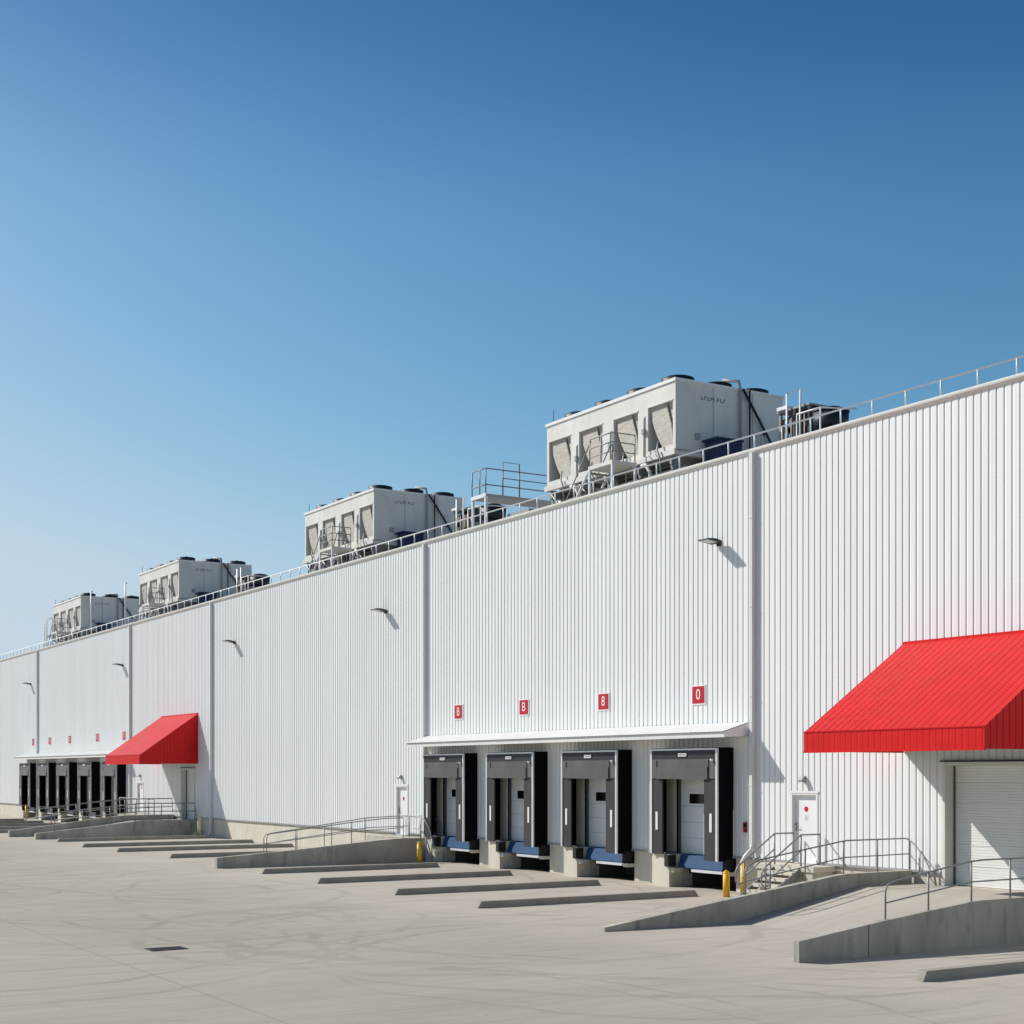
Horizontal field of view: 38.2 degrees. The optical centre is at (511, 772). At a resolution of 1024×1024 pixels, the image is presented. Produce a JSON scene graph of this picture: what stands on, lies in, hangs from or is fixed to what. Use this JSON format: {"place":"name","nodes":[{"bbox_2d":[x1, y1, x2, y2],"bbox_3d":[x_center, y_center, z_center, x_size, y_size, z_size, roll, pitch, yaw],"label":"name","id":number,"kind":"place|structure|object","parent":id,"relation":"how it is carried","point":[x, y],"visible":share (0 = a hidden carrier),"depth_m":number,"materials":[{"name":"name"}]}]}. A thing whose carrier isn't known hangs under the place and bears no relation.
{"place":"outdoors","nodes":[
{"label":"outdoors","id":0,"kind":"place"},
{"bbox_2d":[0,815,1023,1023],"bbox_3d":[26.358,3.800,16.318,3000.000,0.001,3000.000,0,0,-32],"label":"yard","id":1,"kind":"structure","parent":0,"point":[81,928],"depth_m":30.28,"materials":[{"name":"concrete"}]},
{"bbox_2d":[0,818,24,820],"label":"wheel guide","id":2,"kind":"object","parent":1,"relation":"on","point":[20,819],"visible":0.8,"depth_m":116.86,"materials":[{"name":"concrete"}]},
{"bbox_2d":[0,826,38,829],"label":"wheel guide","id":3,"kind":"object","parent":1,"relation":"on","point":[12,827],"visible":0.33,"depth_m":99.68,"materials":[{"name":"concrete"}]},
{"bbox_2d":[0,820,43,823],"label":"wheel guide","id":4,"kind":"object","parent":1,"relation":"on","point":[13,822],"visible":0.8,"depth_m":111.31,"materials":[{"name":"concrete"}]},
{"bbox_2d":[0,823,60,826],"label":"wheel guide","id":5,"kind":"object","parent":1,"relation":"on","point":[29,824],"visible":0.67,"depth_m":105.94,"materials":[{"name":"concrete"}]},
{"bbox_2d":[8,813,196,839],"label":"access ramp","id":6,"kind":"structure","parent":1,"relation":"on","point":[123,825],"depth_m":88.25,"materials":[{"name":"concrete"}]},
{"bbox_2d":[25,798,172,827],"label":"handrail","id":7,"kind":"object","parent":6,"relation":"on","point":[100,809],"visible":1,"depth_m":90.64,"materials":[{"name":"metal"}]},
{"bbox_2d":[54,803,195,830],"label":"handrail","id":8,"kind":"object","parent":6,"relation":"on","point":[135,811],"visible":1,"depth_m":87.40,"materials":[{"name":"metal"}]},
{"bbox_2d":[119,797,154,814],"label":"handrail","id":9,"kind":"object","parent":6,"relation":"on","point":[136,804],"visible":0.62,"depth_m":96.01,"materials":[{"name":"metal"}]},
{"bbox_2d":[56,835,210,841],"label":"wheel guide","id":10,"kind":"object","parent":1,"relation":"on","point":[131,838],"visible":1,"depth_m":83.64,"materials":[{"name":"concrete"}]},
{"bbox_2d":[144,946,188,950],"bbox_3d":[-7.459,3.792,31.901,0.800,0.013,0.540,0,0,-32],"label":"drain cover","id":11,"kind":"object","parent":1,"relation":"on","point":[166,948],"visible":1,"depth_m":31.89,"materials":[{"name":"metal"}]},
{"bbox_2d":[81,839,253,846],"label":"wheel guide","id":12,"kind":"object","parent":1,"relation":"on","point":[165,843],"visible":1,"depth_m":77.83,"materials":[{"name":"concrete"}]},
{"bbox_2d":[197,813,200,833],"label":"bollard","id":13,"kind":"object","parent":1,"relation":"on","point":[199,822],"visible":1,"depth_m":86.24,"materials":[{"name":"grey metal"}]},
{"bbox_2d":[115,843,293,851],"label":"wheel guide","id":14,"kind":"object","parent":1,"relation":"on","point":[171,848],"visible":1,"depth_m":73.20,"materials":[{"name":"concrete"}]},
{"bbox_2d":[168,850,283,857],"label":"wheel guide","id":15,"kind":"object","parent":1,"relation":"on","point":[195,855],"visible":0.43,"depth_m":66.89,"materials":[{"name":"concrete"}]},
{"bbox_2d":[205,834,424,867],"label":"access ramp","id":16,"kind":"structure","parent":1,"relation":"on","point":[384,848],"depth_m":61.74,"materials":[{"name":"concrete"}]},
{"bbox_2d":[263,816,402,852],"bbox_3d":[-7.496,2.680,63.574,6.820,1.600,0.040,0,0,-32],"label":"handrail","id":17,"kind":"object","parent":16,"relation":"on","point":[331,829],"visible":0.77,"depth_m":63.47,"materials":[{"name":"metal"}]},
{"bbox_2d":[259,862,439,873],"bbox_3d":[-6.226,3.705,57.698,7.646,0.190,0.270,0,0,-32],"label":"wheel guide","id":18,"kind":"object","parent":1,"relation":"on","point":[344,868],"visible":1,"depth_m":57.46,"materials":[{"name":"concrete"}]},
{"bbox_2d":[315,870,512,883],"bbox_3d":[-3.387,3.705,52.869,7.901,0.190,0.270,0,0,-32],"label":"wheel guide","id":19,"kind":"object","parent":1,"relation":"on","point":[324,880],"visible":1,"depth_m":52.61,"materials":[{"name":"concrete"}]},
{"bbox_2d":[417,841,421,862],"bbox_3d":[-3.925,3.349,62.669,0.207,0.902,0.210,0,0,-32],"label":"bollard","id":20,"kind":"object","parent":1,"relation":"on","point":[419,851],"visible":1,"depth_m":62.58,"materials":[{"name":"yellow metal"}]},
{"bbox_2d":[408,815,443,861],"bbox_3d":[-3.687,2.826,63.947,0.606,1.948,2.378,0,0,-32],"label":"handrail","id":21,"kind":"object","parent":1,"relation":"on","point":[432,842],"visible":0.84,"depth_m":63.38,"materials":[{"name":"metal"}]},
{"bbox_2d":[391,879,600,894],"bbox_3d":[-0.383,3.705,48.084,7.832,0.190,0.270,0,0,-32],"label":"wheel guide","id":22,"kind":"object","parent":1,"relation":"on","point":[482,887],"visible":1,"depth_m":47.84,"materials":[{"name":"concrete"}]},
{"bbox_2d":[0,372,1023,891],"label":"warehouse","id":23,"kind":"structure","parent":1,"relation":"on","point":[836,566],"depth_m":51.86,"materials":[{"name":"metal"}]},
{"bbox_2d":[19,763,35,806],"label":"dock shelter","id":24,"kind":"object","parent":23,"relation":"attached to","point":[26,769],"visible":0.98,"depth_m":122.06,"materials":[{"name":"black fabric"}]},
{"bbox_2d":[22,806,38,812],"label":"dock leveller","id":25,"kind":"object","parent":23,"relation":"attached to","point":[32,811],"visible":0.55,"depth_m":123.13,"materials":[{"name":"metal"}]},
{"bbox_2d":[37,763,55,808],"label":"dock shelter","id":26,"kind":"object","parent":23,"relation":"attached to","point":[48,770],"visible":0.98,"depth_m":116.98,"materials":[{"name":"rubber"}]},
{"bbox_2d":[40,807,57,814],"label":"dock leveller","id":27,"kind":"object","parent":23,"relation":"attached to","point":[54,810],"visible":0.56,"depth_m":118.14,"materials":[{"name":"metal"}]},
{"bbox_2d":[44,617,59,646],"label":"roof ladder","id":28,"kind":"object","parent":23,"relation":"on","point":[46,636],"visible":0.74,"depth_m":129.95,"materials":[{"name":"metal"}]},
{"bbox_2d":[48,618,70,645],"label":"service platform","id":29,"kind":"structure","parent":23,"relation":"on","point":[61,633],"depth_m":123.77,"materials":[{"name":"metal"}]},
{"bbox_2d":[13,750,113,759],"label":"dock canopy","id":30,"kind":"object","parent":23,"relation":"attached to","point":[84,754],"visible":0.93,"depth_m":111.99,"materials":[{"name":"white metal"}]},
{"bbox_2d":[56,762,76,809],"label":"dock shelter","id":31,"kind":"object","parent":23,"relation":"attached to","point":[68,770],"visible":0.96,"depth_m":112.00,"materials":[{"name":"rubber"}]},
{"bbox_2d":[59,808,77,815],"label":"dock leveller","id":32,"kind":"object","parent":23,"relation":"attached to","point":[61,809],"visible":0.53,"depth_m":113.31,"materials":[{"name":"metal"}]},
{"bbox_2d":[77,762,99,811],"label":"dock shelter","id":33,"kind":"object","parent":23,"relation":"attached to","point":[91,770],"visible":0.97,"depth_m":107.06,"materials":[{"name":"fabric"}]},
{"bbox_2d":[89,591,92,633],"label":"roof mast","id":34,"kind":"object","parent":23,"relation":"on","point":[90,592],"visible":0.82,"depth_m":112.55,"materials":[{"name":"metal"}]},
{"bbox_2d":[52,592,140,642],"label":"roof chiller","id":35,"kind":"object","parent":23,"relation":"on","point":[74,611],"visible":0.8,"depth_m":123.61,"materials":[{"name":"metal"}]},
{"bbox_2d":[81,810,113,817],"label":"dock leveller","id":36,"kind":"object","parent":23,"relation":"attached to","point":[92,813],"visible":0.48,"depth_m":108.00,"materials":[{"name":"metal"}]},
{"bbox_2d":[105,812,117,816],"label":"dock leveller","id":37,"kind":"object","parent":23,"relation":"attached to","point":[110,815],"visible":0.13,"depth_m":103.62,"materials":[{"name":"metal"}]},
{"bbox_2d":[101,761,125,813],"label":"dock shelter","id":38,"kind":"object","parent":23,"relation":"attached to","point":[117,772],"visible":0.75,"depth_m":101.78,"materials":[{"name":"rubber"}]},
{"bbox_2d":[122,731,125,739],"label":"number sign","id":39,"kind":"object","parent":23,"relation":"attached to","point":[123,735],"visible":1,"depth_m":101.98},
{"bbox_2d":[124,582,126,623],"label":"roof mast","id":40,"kind":"object","parent":23,"relation":"on","point":[125,601],"visible":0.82,"depth_m":105.23,"materials":[{"name":"metal"}]},
{"bbox_2d":[137,781,143,810],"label":"personnel door","id":41,"kind":"structure","parent":23,"relation":"in","point":[140,784],"depth_m":99.32,"materials":[{"name":"white paint"}]},
{"bbox_2d":[136,587,164,620],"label":"service platform","id":42,"kind":"structure","parent":23,"relation":"on","point":[157,605],"depth_m":103.68,"materials":[{"name":"metal"}]},
{"bbox_2d":[105,713,197,764],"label":"awning","id":43,"kind":"object","parent":23,"relation":"attached to","point":[171,739],"visible":1,"depth_m":89.27,"materials":[{"name":"red metal"}]},
{"bbox_2d":[180,767,195,818],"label":"roller door","id":44,"kind":"structure","parent":23,"relation":"in","point":[187,774],"depth_m":91.86,"materials":[{"name":"metal"}]},
{"bbox_2d":[138,556,251,619],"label":"roof chiller","id":45,"kind":"object","parent":23,"relation":"on","point":[181,579],"visible":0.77,"depth_m":103.05,"materials":[{"name":"metal"}]},
{"bbox_2d":[223,640,235,643],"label":"wall lamp","id":46,"kind":"object","parent":23,"relation":"attached to","point":[231,641],"visible":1,"depth_m":83.99,"materials":[{"name":"grey metal"}]},
{"bbox_2d":[235,568,249,592],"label":"condenser rack","id":47,"kind":"object","parent":23,"relation":"on","point":[244,580],"visible":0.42,"depth_m":99.79,"materials":[{"name":"metal"}]},
{"bbox_2d":[241,574,269,591],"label":"fan drum","id":48,"kind":"object","parent":23,"relation":"on","point":[258,583],"visible":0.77,"depth_m":97.52,"materials":[{"name":"metal"}]},
{"bbox_2d":[308,526,351,572],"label":"service platform","id":49,"kind":"structure","parent":23,"relation":"on","point":[335,550],"depth_m":77.88,"materials":[{"name":"metal"}]},
{"bbox_2d":[370,608,386,613],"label":"wall lamp","id":50,"kind":"object","parent":23,"relation":"attached to","point":[380,610],"visible":1,"depth_m":67.84,"materials":[{"name":"grey metal"}]},
{"bbox_2d":[303,485,462,571],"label":"roof chiller","id":51,"kind":"object","parent":23,"relation":"on","point":[375,515],"visible":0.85,"depth_m":77.67,"materials":[{"name":"metal"}]},
{"bbox_2d":[395,784,408,834],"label":"personnel door","id":52,"kind":"structure","parent":23,"relation":"in","point":[401,789],"depth_m":67.01,"materials":[{"name":"white paint"}]},
{"bbox_2d":[437,778,455,835],"bbox_3d":[-2.333,1.300,62.743,0.235,2.800,3.150,0,0,-32],"label":"dock door","id":53,"kind":"structure","parent":23,"relation":"in","point":[449,792],"depth_m":63.56,"materials":[{"name":"metal"}]},
{"bbox_2d":[423,753,476,841],"bbox_3d":[-2.679,1.002,62.381,0.772,3.645,3.500,0,0,-32],"label":"dock shelter","id":54,"kind":"object","parent":23,"relation":"attached to","point":[461,768],"visible":0.99,"depth_m":61.21,"materials":[{"name":"black fabric"}]},
{"bbox_2d":[432,836,479,851],"bbox_3d":[-1.829,3.035,62.484,2.030,0.630,2.800,0,0,-32],"label":"dock leveller","id":55,"kind":"object","parent":23,"relation":"attached to","point":[451,843],"visible":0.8,"depth_m":62.17,"materials":[{"name":"metal"}]},
{"bbox_2d":[454,704,462,719],"bbox_3d":[-2.265,-2.580,62.414,0.033,0.660,0.720,0,0,-32],"label":"number sign","id":56,"kind":"object","parent":23,"relation":"attached to","point":[458,711],"visible":1,"depth_m":62.38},
{"bbox_2d":[452,496,479,531],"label":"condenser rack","id":57,"kind":"object","parent":23,"relation":"on","point":[463,524],"visible":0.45,"depth_m":74.32,"materials":[{"name":"metal"}]},
{"bbox_2d":[468,503,506,527],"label":"fan drum","id":58,"kind":"object","parent":23,"relation":"on","point":[495,515],"visible":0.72,"depth_m":71.98,"materials":[{"name":"metal"}]},
{"bbox_2d":[500,778,523,840],"bbox_3d":[0.457,1.300,58.236,0.235,2.800,3.150,0,0,-32],"label":"dock door","id":59,"kind":"structure","parent":23,"relation":"in","point":[516,795],"depth_m":58.99,"materials":[{"name":"metal"}]},
{"bbox_2d":[1,355,1023,658],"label":"roof guard rail","id":60,"kind":"object","parent":23,"relation":"on","point":[573,489],"visible":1,"depth_m":53.85,"materials":[{"name":"grey metal"}]},
{"bbox_2d":[471,462,559,526],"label":"roof walkway","id":61,"kind":"structure","parent":23,"relation":"on","point":[485,498],"depth_m":64.67,"materials":[{"name":"grey metal"}]},
{"bbox_2d":[486,751,547,846],"bbox_3d":[0.111,1.002,57.875,0.772,3.645,3.500,0,0,-32],"label":"dock shelter","id":62,"kind":"object","parent":23,"relation":"attached to","point":[531,768],"visible":1,"depth_m":56.67,"materials":[{"name":"rubber"}]},
{"bbox_2d":[507,508,534,516],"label":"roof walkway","id":63,"kind":"structure","parent":23,"relation":"on","point":[517,512],"depth_m":62.63,"materials":[{"name":"metal"}]},
{"bbox_2d":[496,841,549,859],"bbox_3d":[0.961,3.035,57.978,2.030,0.630,2.800,0,0,-32],"label":"dock leveller","id":64,"kind":"object","parent":23,"relation":"attached to","point":[519,848],"visible":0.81,"depth_m":57.72,"materials":[{"name":"metal"}]},
{"bbox_2d":[519,698,528,715],"bbox_3d":[0.467,-2.580,58.001,0.033,0.660,0.720,0,0,-32],"label":"number sign","id":65,"kind":"object","parent":23,"relation":"attached to","point":[523,707],"visible":1,"depth_m":57.99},
{"bbox_2d":[407,722,748,746],"bbox_3d":[1.439,-1.373,55.416,1.105,0.507,21.280,0,0,-32],"label":"dock canopy","id":66,"kind":"object","parent":23,"relation":"attached to","point":[708,730],"visible":1,"depth_m":52.63,"materials":[{"name":"white metal"}]},
{"bbox_2d":[576,779,605,846],"bbox_3d":[3.315,1.300,53.619,0.235,2.800,3.150,0,0,-32],"label":"dock door","id":67,"kind":"structure","parent":23,"relation":"in","point":[595,788],"depth_m":54.36,"materials":[{"name":"metal"}]},
{"bbox_2d":[561,750,631,853],"bbox_3d":[2.969,1.002,53.258,0.772,3.645,3.500,0,0,-32],"label":"dock shelter","id":68,"kind":"object","parent":23,"relation":"attached to","point":[613,768],"visible":1,"depth_m":52.07,"materials":[{"name":"rubber"}]},
{"bbox_2d":[566,432,636,500],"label":"service platform","id":69,"kind":"structure","parent":23,"relation":"on","point":[611,467],"depth_m":56.69,"materials":[{"name":"metal"}]},
{"bbox_2d":[573,847,634,865],"bbox_3d":[3.819,3.035,53.361,2.030,0.630,2.800,0,0,-32],"label":"dock leveller","id":70,"kind":"object","parent":23,"relation":"attached to","point":[599,855],"visible":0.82,"depth_m":53.11,"materials":[{"name":"metal"}]},
{"bbox_2d":[598,692,609,710],"bbox_3d":[3.304,-2.580,53.419,0.033,0.660,0.720,0,0,-32],"label":"number sign","id":71,"kind":"object","parent":23,"relation":"attached to","point":[603,701],"visible":1,"depth_m":53.36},
{"bbox_2d":[544,374,783,504],"bbox_3d":[6.084,-12.495,59.356,5.768,5.390,9.830,0,0,-32],"label":"roof chiller","id":72,"kind":"object","parent":23,"relation":"on","point":[669,417],"visible":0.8,"depth_m":56.60,"materials":[{"name":"white paint"}]},
{"bbox_2d":[667,779,703,854],"bbox_3d":[6.184,1.300,48.985,0.235,2.800,3.150,0,0,-32],"label":"dock door","id":73,"kind":"structure","parent":23,"relation":"in","point":[690,815],"depth_m":49.63,"materials":[{"name":"metal"}]},
{"bbox_2d":[650,747,732,861],"bbox_3d":[5.838,1.002,48.624,0.772,3.645,3.500,0,0,-32],"label":"dock shelter","id":74,"kind":"object","parent":23,"relation":"attached to","point":[712,767],"visible":1,"depth_m":47.49,"materials":[{"name":"rubber"}]},
{"bbox_2d":[692,684,705,704],"bbox_3d":[6.157,-2.580,48.810,0.033,0.660,0.720,0,0,-32],"label":"number sign","id":75,"kind":"object","parent":23,"relation":"attached to","point":[698,694],"visible":1,"depth_m":48.76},
{"bbox_2d":[664,854,735,874],"bbox_3d":[6.688,3.035,48.727,2.030,0.630,2.800,0,0,-32],"label":"dock leveller","id":76,"kind":"object","parent":23,"relation":"attached to","point":[694,863],"visible":0.81,"depth_m":48.51,"materials":[{"name":"metal"}]},
{"bbox_2d":[698,538,721,546],"bbox_3d":[6.431,-7.450,47.733,0.707,0.200,0.520,0,0,-32],"label":"wall lamp","id":77,"kind":"object","parent":23,"relation":"attached to","point":[712,541],"visible":1,"depth_m":47.62,"materials":[{"name":"grey metal"}]},
{"bbox_2d":[743,822,747,831],"bbox_3d":[7.384,1.720,46.794,0.074,0.320,0.140,0,0,-32],"label":"call box","id":78,"kind":"object","parent":23,"relation":"attached to","point":[745,826],"visible":1,"depth_m":46.75,"materials":[{"name":"red metal"}]},
{"bbox_2d":[797,776,805,781],"bbox_3d":[8.727,0.185,44.509,0.197,0.190,0.180,0,0,-32],"label":"door lamp","id":79,"kind":"object","parent":23,"relation":"attached to","point":[801,778],"visible":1,"depth_m":44.47,"materials":[{"name":"metal"}]},
{"bbox_2d":[777,389,825,440],"bbox_3d":[10.723,-11.805,53.977,1.540,4.009,1.700,0,0,-32],"label":"condenser rack","id":80,"kind":"object","parent":23,"relation":"on","point":[792,412],"visible":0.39,"depth_m":53.73,"materials":[{"name":"metal"}]},
{"bbox_2d":[790,791,817,863],"bbox_3d":[8.867,1.635,44.595,0.195,2.190,1.220,0,0,-32],"label":"personnel door","id":81,"kind":"structure","parent":23,"relation":"in","point":[803,804],"depth_m":44.66,"materials":[{"name":"white paint"}]},
{"bbox_2d":[796,406,856,435],"bbox_3d":[11.411,-11.390,52.639,1.780,3.380,2.000,0,0,-32],"label":"frame","id":82,"kind":"object","parent":23,"relation":"on","point":[826,420],"visible":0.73,"depth_m":52.45,"materials":[{"name":"metal"}]},
{"bbox_2d":[803,630,1023,752],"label":"awning","id":83,"kind":"object","parent":23,"relation":"attached to","point":[954,693],"visible":1,"depth_m":37.21,"materials":[{"name":"red metal"}]},
{"bbox_2d":[939,760,1023,890],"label":"roller door","id":84,"kind":"structure","parent":23,"relation":"in","point":[983,800],"depth_m":39.19,"materials":[{"name":"metal"}]},
{"bbox_2d":[473,890,697,907],"bbox_3d":[2.328,3.705,43.647,7.892,0.190,0.270,0,0,-32],"label":"wheel guide","id":85,"kind":"object","parent":1,"relation":"on","point":[576,899],"visible":1,"depth_m":43.36,"materials":[{"name":"concrete"}]},
{"bbox_2d":[723,870,729,896],"bbox_3d":[6.575,3.389,45.329,0.207,0.822,0.210,0,0,-32],"label":"bollard","id":86,"kind":"object","parent":1,"relation":"on","point":[726,883],"visible":1,"depth_m":45.24,"materials":[{"name":"yellow metal"}]},
{"bbox_2d":[740,863,746,893],"bbox_3d":[7.072,3.259,45.095,0.207,1.082,0.210,0,0,-32],"label":"bollard","id":87,"kind":"object","parent":1,"relation":"on","point":[741,878],"visible":0.36,"depth_m":45.03,"materials":[{"name":"yellow metal"}]},
{"bbox_2d":[735,832,834,895],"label":"stairs","id":88,"kind":"structure","parent":1,"relation":"on","point":[812,872],"depth_m":43.63,"materials":[{"name":"concrete"}]},
{"bbox_2d":[599,870,1023,962],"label":"vehicle ramp","id":89,"kind":"structure","parent":1,"relation":"on","point":[842,914],"depth_m":36.06,"materials":[{"name":"concrete"}]},
{"bbox_2d":[744,838,909,894],"bbox_3d":[8.490,2.455,39.422,5.980,1.330,0.040,0,0,-32],"label":"handrail","id":90,"kind":"object","parent":89,"relation":"on","point":[805,866],"visible":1,"depth_m":39.23,"materials":[{"name":"metal"}]},
{"bbox_2d":[919,851,936,885],"bbox_3d":[11.274,2.580,40.076,0.062,0.913,0.672,0,0,-27],"label":"guard bar","id":91,"kind":"object","parent":89,"relation":"on","point":[922,854],"visible":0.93,"depth_m":40.23,"materials":[{"name":"metal"}]},
{"bbox_2d":[884,857,1023,918],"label":"handrail","id":92,"kind":"object","parent":89,"relation":"on","point":[928,872],"visible":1,"depth_m":31.99,"materials":[{"name":"metal"}]},
{"bbox_2d":[912,959,1023,981],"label":"wheel guide","id":93,"kind":"object","parent":1,"relation":"on","point":[960,971],"visible":1,"depth_m":27.54,"materials":[{"name":"concrete"}]},
{"bbox_2d":[0,0,1023,659],"label":"sky","id":94,"kind":"structure","parent":0,"point":[264,264],"materials":[{"name":"blue"}]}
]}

